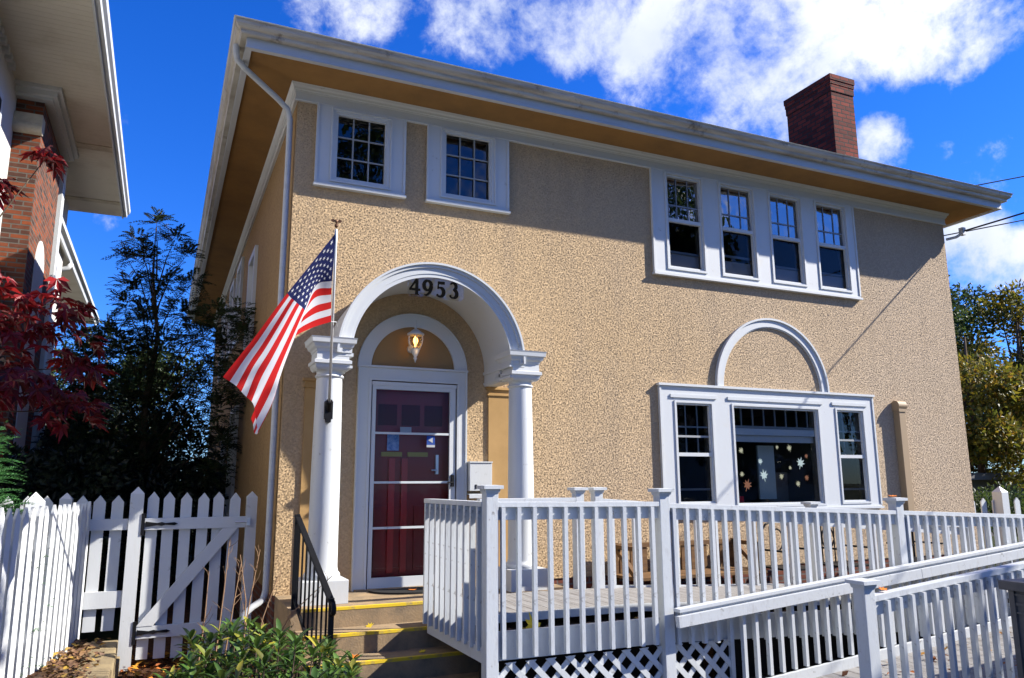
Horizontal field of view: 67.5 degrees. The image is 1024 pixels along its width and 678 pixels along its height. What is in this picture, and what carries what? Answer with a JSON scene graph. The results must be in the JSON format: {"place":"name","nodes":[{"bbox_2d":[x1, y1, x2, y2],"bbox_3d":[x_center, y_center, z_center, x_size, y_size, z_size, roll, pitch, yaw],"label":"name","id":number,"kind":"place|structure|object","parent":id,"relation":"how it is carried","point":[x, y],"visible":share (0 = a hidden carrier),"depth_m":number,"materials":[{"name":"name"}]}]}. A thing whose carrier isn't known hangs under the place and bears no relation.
{"place":"outdoors","nodes":[
{"label":"outdoors","id":0,"kind":"place"},
{"bbox_2d":[25,646,85,677],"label":"raised soil","id":1,"kind":"structure","parent":0,"point":[34,674],"depth_m":5.80,"materials":[{"name":"brown soil"}]},
{"bbox_2d":[0,420,54,676],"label":"arborvitae","id":2,"kind":"object","parent":1,"relation":"on","point":[10,505],"visible":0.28,"depth_m":5.92,"materials":[{"name":"green plant"}]},
{"bbox_2d":[0,492,90,677],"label":"picket fence","id":3,"kind":"object","parent":1,"relation":"on","point":[64,542],"visible":0.91,"depth_m":5.85,"materials":[{"name":"white paint"}]},
{"bbox_2d":[0,145,119,443],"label":"japanese maple","id":4,"kind":"object","parent":1,"relation":"on","point":[73,368],"visible":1,"depth_m":4.93,"materials":[{"name":"red plant"}]},
{"bbox_2d":[34,638,110,677],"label":"leaf litter","id":5,"kind":"object","parent":1,"relation":"on","point":[61,661],"visible":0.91,"depth_m":5.90,"materials":[{"name":"brown plant"}]},
{"bbox_2d":[118,575,274,677],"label":"side path","id":6,"kind":"structure","parent":0,"point":[186,618],"depth_m":9.21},
{"bbox_2d":[118,645,269,677],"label":"leaf litter","id":7,"kind":"object","parent":6,"relation":"on","point":[148,674],"visible":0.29,"depth_m":6.91,"materials":[{"name":"brown plant"}]},
{"bbox_2d":[154,615,364,677],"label":"rhododendron","id":8,"kind":"object","parent":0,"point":[192,668],"visible":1,"depth_m":4.40,"materials":[{"name":"green plant"}]},
{"bbox_2d":[51,0,1023,472],"label":"sky","id":9,"kind":"structure","parent":0,"point":[939,85],"materials":[{"name":"blue"}]},
{"bbox_2d":[79,531,1020,673],"bbox_3d":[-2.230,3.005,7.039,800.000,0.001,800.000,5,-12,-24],"label":"ground","id":10,"kind":"structure","parent":0,"point":[113,634],"depth_m":8.93,"materials":[{"name":"brown soil"}]},
{"bbox_2d":[0,0,130,498],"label":"neighbour house","id":11,"kind":"structure","parent":10,"relation":"on","point":[58,87],"depth_m":9.52,"materials":[{"name":"red"}]},
{"bbox_2d":[0,88,3,124],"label":"window","id":12,"kind":"structure","parent":11,"relation":"in","point":[1,94],"depth_m":8.59,"materials":[{"name":"white"}]},
{"bbox_2d":[0,434,131,573],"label":"evergreen shrub","id":13,"kind":"object","parent":10,"relation":"on","point":[51,484],"visible":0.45,"depth_m":9.28,"materials":[{"name":"green plant"}]},
{"bbox_2d":[45,374,139,479],"bbox_3d":[-14.559,3.216,23.399,6.880,5.728,7.741,5,-12,-24],"label":"back tree","id":14,"kind":"object","parent":10,"relation":"on","point":[62,386],"depth_m":22.81,"materials":[{"name":"green plant"}]},
{"bbox_2d":[73,640,119,677],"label":"stone kerb","id":15,"kind":"structure","parent":10,"relation":"on","point":[108,665],"depth_m":6.03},
{"bbox_2d":[38,411,173,587],"bbox_3d":[-6.870,2.496,12.556,2.931,3.087,2.918,5,-12,-24],"label":"evergreen shrub","id":16,"kind":"object","parent":10,"relation":"on","point":[45,436],"visible":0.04,"depth_m":12.30,"materials":[{"name":"green plant"}]},
{"bbox_2d":[0,487,257,670],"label":"picket fence","id":17,"kind":"object","parent":10,"relation":"on","point":[109,599],"visible":0.55,"depth_m":7.01,"materials":[{"name":"white paint"}]},
{"bbox_2d":[131,492,249,659],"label":"picket gate","id":18,"kind":"structure","parent":17,"relation":"attached to","point":[223,531],"depth_m":7.25,"materials":[{"name":"white paint"}]},
{"bbox_2d":[51,321,209,453],"bbox_3d":[-14.033,3.008,26.590,5.983,7.307,6.425,1,-11,-7],"label":"back tree","id":19,"kind":"object","parent":10,"relation":"on","point":[123,362],"visible":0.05,"depth_m":25.80,"materials":[{"name":"green plant"}]},
{"bbox_2d":[50,461,212,567],"bbox_3d":[-8.113,3.421,14.877,4.490,2.120,0.020,5,-12,-24],"label":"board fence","id":20,"kind":"object","parent":10,"relation":"on","point":[193,547],"visible":0.01,"depth_m":15.53,"materials":[{"name":"black"}]},
{"bbox_2d":[28,206,257,511],"bbox_3d":[-4.949,0.829,11.258,3.868,5.859,2.241,-2,-11,12],"label":"mountain ash tree","id":21,"kind":"object","parent":10,"relation":"on","point":[148,393],"visible":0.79,"depth_m":11.30,"materials":[{"name":"green plant"}]},
{"bbox_2d":[75,440,229,605],"bbox_3d":[-5.189,2.546,10.870,2.275,2.393,2.278,5,-12,-24],"label":"evergreen shrub","id":22,"kind":"object","parent":10,"relation":"on","point":[194,493],"visible":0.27,"depth_m":10.87,"materials":[{"name":"green plant"}]},
{"bbox_2d":[109,400,226,582],"bbox_3d":[-5.827,2.608,13.264,2.544,3.120,2.386,5,-12,-24],"label":"evergreen shrub","id":23,"kind":"object","parent":10,"relation":"on","point":[181,480],"visible":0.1,"depth_m":13.09,"materials":[{"name":"green plant"}]},
{"bbox_2d":[271,583,572,677],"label":"entrance steps","id":24,"kind":"structure","parent":10,"relation":"on","point":[394,640],"depth_m":6.31,"materials":[{"name":"concrete"}]},
{"bbox_2d":[291,514,335,668],"bbox_3d":[-1.552,2.091,5.959,0.046,1.394,1.061,6,-12,-31],"label":"iron handrail","id":25,"kind":"object","parent":24,"relation":"attached to","point":[299,531],"visible":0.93,"depth_m":6.06,"materials":[{"name":"black metal"}]},
{"bbox_2d":[368,586,433,594],"bbox_3d":[-0.928,2.424,7.385,0.840,0.016,0.330,5,-12,-24],"label":"doormat","id":26,"kind":"object","parent":24,"relation":"on","point":[405,591],"visible":0.55,"depth_m":7.29,"materials":[{"name":"black rubber"}]},
{"bbox_2d":[186,15,1012,665],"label":"house","id":27,"kind":"structure","parent":10,"relation":"on","point":[688,311],"depth_m":9.13,"materials":[{"name":"paint"}]},
{"bbox_2d":[219,432,226,494],"bbox_3d":[-5.216,2.274,13.901,0.105,1.150,0.900,5,-12,-24],"label":"window","id":28,"kind":"structure","parent":27,"relation":"in","point":[221,455],"depth_m":13.56,"materials":[{"name":"black glass"}]},
{"bbox_2d":[218,304,228,380],"bbox_3d":[-6.113,0.108,16.301,0.105,1.500,1.200,5,-12,-24],"label":"window","id":29,"kind":"structure","parent":27,"relation":"in","point":[223,320],"depth_m":15.89,"materials":[{"name":"white glass"}]},
{"bbox_2d":[226,278,235,357],"bbox_3d":[-5.311,-0.346,14.577,0.105,1.450,0.900,5,-12,-24],"label":"window","id":30,"kind":"structure","parent":27,"relation":"in","point":[233,287],"depth_m":14.34,"materials":[{"name":"white glass"}]},
{"bbox_2d":[224,405,239,516],"bbox_3d":[-4.414,1.983,12.148,0.105,1.770,1.100,5,-12,-24],"label":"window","id":31,"kind":"structure","parent":27,"relation":"in","point":[229,491],"depth_m":12.40,"materials":[{"name":"black glass"}]},
{"bbox_2d":[232,257,244,348],"bbox_3d":[-4.693,-0.600,13.234,0.105,1.450,0.900,5,-12,-24],"label":"window","id":32,"kind":"structure","parent":27,"relation":"in","point":[240,271],"depth_m":12.96,"materials":[{"name":"white glass"}]},
{"bbox_2d":[243,245,258,349],"bbox_3d":[-3.764,-0.353,11.102,0.105,1.830,0.900,5,-12,-24],"label":"window","id":33,"kind":"structure","parent":27,"relation":"in","point":[253,261],"depth_m":10.90,"materials":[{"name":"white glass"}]},
{"bbox_2d":[223,219,341,433],"bbox_3d":[-1.548,-0.018,6.277,0.729,1.646,1.527,-3,-11,15],"label":"flag on pole","id":34,"kind":"object","parent":27,"relation":"attached to","point":[253,373],"visible":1,"depth_m":5.79,"materials":[{"name":"multicoloured fabric"}]},
{"bbox_2d":[313,103,406,199],"bbox_3d":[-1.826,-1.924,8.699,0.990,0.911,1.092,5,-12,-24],"label":"window","id":35,"kind":"structure","parent":27,"relation":"in","point":[348,155],"depth_m":8.36,"materials":[{"name":"grey wood"}]},
{"bbox_2d":[350,364,467,591],"bbox_3d":[-1.043,1.402,7.911,1.200,2.222,0.240,5,-12,-24],"label":"entrance door","id":36,"kind":"structure","parent":27,"relation":"in","point":[405,437],"depth_m":7.93,"materials":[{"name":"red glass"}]},
{"bbox_2d":[407,323,423,362],"bbox_3d":[-1.018,0.030,8.011,0.180,0.445,0.254,5,-12,-24],"label":"wall lantern","id":37,"kind":"object","parent":27,"relation":"attached to","point":[415,333],"depth_m":7.95,"materials":[{"name":"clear glass"}]},
{"bbox_2d":[408,278,458,298],"bbox_3d":[-0.749,-0.499,7.584,0.583,0.206,0.012,5,-12,-24],"label":"house number plate","id":38,"kind":"object","parent":27,"relation":"attached to","point":[417,288],"visible":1,"depth_m":7.56,"materials":[{"name":"black plastic"}]},
{"bbox_2d":[425,124,510,214],"bbox_3d":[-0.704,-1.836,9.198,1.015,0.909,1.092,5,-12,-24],"label":"window","id":39,"kind":"structure","parent":27,"relation":"in","point":[455,169],"depth_m":8.86,"materials":[{"name":"grey wood"}]},
{"bbox_2d":[467,461,492,497],"bbox_3d":[-0.345,1.492,8.131,0.263,0.380,0.107,5,-12,-24],"label":"mailbox","id":40,"kind":"object","parent":27,"relation":"attached to","point":[479,472],"visible":0.74,"depth_m":8.09,"materials":[{"name":"white paint"}]},
{"bbox_2d":[649,168,862,300],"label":"window","id":41,"kind":"structure","parent":27,"relation":"in","point":[723,256],"depth_m":10.49,"materials":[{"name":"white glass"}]},
{"bbox_2d":[656,382,883,508],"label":"window","id":42,"kind":"structure","parent":27,"relation":"in","point":[760,439],"depth_m":10.16,"materials":[{"name":"grey wood"}]},
{"bbox_2d":[891,401,916,556],"bbox_3d":[5.516,2.087,10.713,0.165,2.449,0.138,5,-12,-24],"label":"wall pipe","id":43,"kind":"object","parent":27,"relation":"attached to","point":[899,408],"depth_m":10.77,"materials":[{"name":"brown paint"}]},
{"bbox_2d":[944,219,1023,235],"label":"overhead wire","id":44,"kind":"object","parent":27,"relation":"attached to","point":[986,227],"visible":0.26,"depth_m":16.45,"materials":[{"name":"black"}]},
{"bbox_2d":[964,212,1023,230],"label":"overhead wire","id":45,"kind":"object","parent":27,"relation":"attached to","point":[994,221],"visible":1,"depth_m":11.69,"materials":[{"name":"black"}]},
{"bbox_2d":[978,176,1023,185],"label":"overhead wire","id":46,"kind":"object","parent":27,"relation":"attached to","point":[1000,180],"visible":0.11,"depth_m":17.13,"materials":[{"name":"black"}]},
{"bbox_2d":[615,538,767,584],"bbox_3d":[2.008,2.726,8.638,1.780,0.860,0.520,5,-12,-24],"label":"garden bench","id":47,"kind":"object","parent":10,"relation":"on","point":[646,573],"visible":0.31,"depth_m":8.78,"materials":[{"name":"brown wood"}]},
{"bbox_2d":[763,522,805,582],"bbox_3d":[3.304,2.669,9.077,0.570,1.023,0.460,5,-12,-24],"label":"iron chair","id":48,"kind":"object","parent":10,"relation":"on","point":[802,567],"visible":0.21,"depth_m":9.11,"materials":[{"name":"black metal"}]},
{"bbox_2d":[820,526,868,567],"bbox_3d":[4.060,2.728,9.414,0.570,1.023,0.460,5,-12,-24],"label":"iron chair","id":49,"kind":"object","parent":10,"relation":"on","point":[835,563],"visible":0.27,"depth_m":9.57,"materials":[{"name":"black metal"}]},
{"bbox_2d":[886,532,942,561],"bbox_3d":[5.245,2.822,9.941,0.570,1.023,0.460,5,-12,-24],"label":"iron chair","id":50,"kind":"object","parent":10,"relation":"on","point":[914,554],"visible":0.04,"depth_m":10.21,"materials":[{"name":"black metal"}]},
{"bbox_2d":[948,271,1001,416],"bbox_3d":[16.821,2.052,29.827,5.186,10.101,5.956,-3,-11,13],"label":"green tree","id":51,"kind":"object","parent":10,"relation":"on","point":[962,317],"visible":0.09,"depth_m":29.41,"materials":[{"name":"green plant"}]},
{"bbox_2d":[956,279,1023,438],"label":"autumn tree","id":52,"kind":"object","parent":10,"relation":"on","point":[1005,306],"visible":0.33,"depth_m":27.14,"materials":[{"name":"green plant"}]},
{"bbox_2d":[957,337,1023,492],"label":"autumn tree","id":53,"kind":"object","parent":10,"relation":"on","point":[992,434],"visible":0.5,"depth_m":22.47,"materials":[{"name":"green plant"}]},
{"bbox_2d":[971,473,1023,536],"bbox_3d":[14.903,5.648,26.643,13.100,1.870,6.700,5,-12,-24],"label":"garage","id":54,"kind":"structure","parent":10,"relation":"on","point":[981,479],"depth_m":23.17,"materials":[{"name":"grey"}]},
{"bbox_2d":[972,480,1023,536],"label":"bush","id":55,"kind":"object","parent":10,"relation":"on","point":[987,494],"visible":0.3,"depth_m":15.09,"materials":[{"name":"green plant"}]},
{"bbox_2d":[974,486,1023,566],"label":"picket fence","id":56,"kind":"object","parent":10,"relation":"on","point":[1000,501],"visible":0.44,"depth_m":12.87,"materials":[{"name":"white paint"}]},
{"bbox_2d":[499,610,807,630],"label":"leaf litter","id":57,"kind":"object","parent":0,"point":[589,622],"visible":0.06,"depth_m":5.96,"materials":[{"name":"brown plant"}]},
{"bbox_2d":[703,643,714,677],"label":"mulch bed","id":58,"kind":"object","parent":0,"point":[710,653],"depth_m":7.10,"materials":[{"name":"black soil"}]},
{"bbox_2d":[197,539,331,677],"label":"bare stems","id":59,"kind":"object","parent":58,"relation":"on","point":[235,596],"visible":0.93,"depth_m":5.66,"materials":[{"name":"brown plant"}]},
{"bbox_2d":[749,672,787,677],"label":"walkway","id":60,"kind":"structure","parent":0,"point":[765,676],"depth_m":6.60,"materials":[{"name":"concrete"}]},
{"bbox_2d":[433,583,1010,677],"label":"deck","id":61,"kind":"structure","parent":60,"relation":"on","point":[635,660],"depth_m":6.06,"materials":[{"name":"paint"}]},
{"bbox_2d":[423,499,481,662],"bbox_3d":[-0.459,1.815,5.982,0.102,1.095,1.275,5,-12,-25],"label":"stair side railing","id":62,"kind":"object","parent":61,"relation":"attached to","point":[442,568],"visible":0.88,"depth_m":5.87,"materials":[{"name":"paint"}]},
{"bbox_2d":[525,612,540,628],"bbox_3d":[0.152,2.099,5.669,0.111,0.160,0.107,-4,-11,18],"label":"fallen leaf","id":63,"kind":"object","parent":61,"relation":"on","point":[529,622],"visible":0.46,"depth_m":5.67,"materials":[{"name":"yellow plant"}]},
{"bbox_2d":[477,487,970,588],"bbox_3d":[2.718,2.278,8.223,6.635,1.382,0.150,5,-12,-24],"label":"wall side railing","id":64,"kind":"object","parent":61,"relation":"attached to","point":[596,493],"depth_m":7.79,"materials":[{"name":"paint"}]},
{"bbox_2d":[476,485,1023,677],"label":"deck railing","id":65,"kind":"object","parent":61,"relation":"attached to","point":[661,512],"visible":0.85,"depth_m":5.99,"materials":[{"name":"paint"}]},
{"bbox_2d":[816,626,1017,677],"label":"ramp","id":66,"kind":"structure","parent":60,"relation":"on","point":[854,672],"depth_m":6.33,"materials":[{"name":"grey"}]},
{"bbox_2d":[674,542,1023,677],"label":"ramp inner railing","id":67,"kind":"object","parent":66,"relation":"attached to","point":[777,599],"visible":0.76,"depth_m":6.39,"materials":[{"name":"paint"}]},
{"bbox_2d":[842,632,1016,677],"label":"leaf litter","id":68,"kind":"object","parent":66,"relation":"on","point":[844,673],"visible":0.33,"depth_m":6.27,"materials":[{"name":"brown plant"}]},
{"bbox_2d":[845,561,1023,677],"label":"ramp outer railing","id":69,"kind":"object","parent":66,"relation":"attached to","point":[870,604],"visible":0.99,"depth_m":5.33,"materials":[{"name":"paint"}]},
{"bbox_2d":[998,578,1023,677],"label":"storage bin","id":70,"kind":"object","parent":60,"relation":"on","point":[1014,588],"visible":1,"depth_m":4.89,"materials":[{"name":"grey plastic"}]},
{"bbox_2d":[951,286,1023,300],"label":"overhead wire","id":71,"kind":"object","parent":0,"point":[987,293],"visible":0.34,"depth_m":25.03,"materials":[{"name":"black"}]}
]}

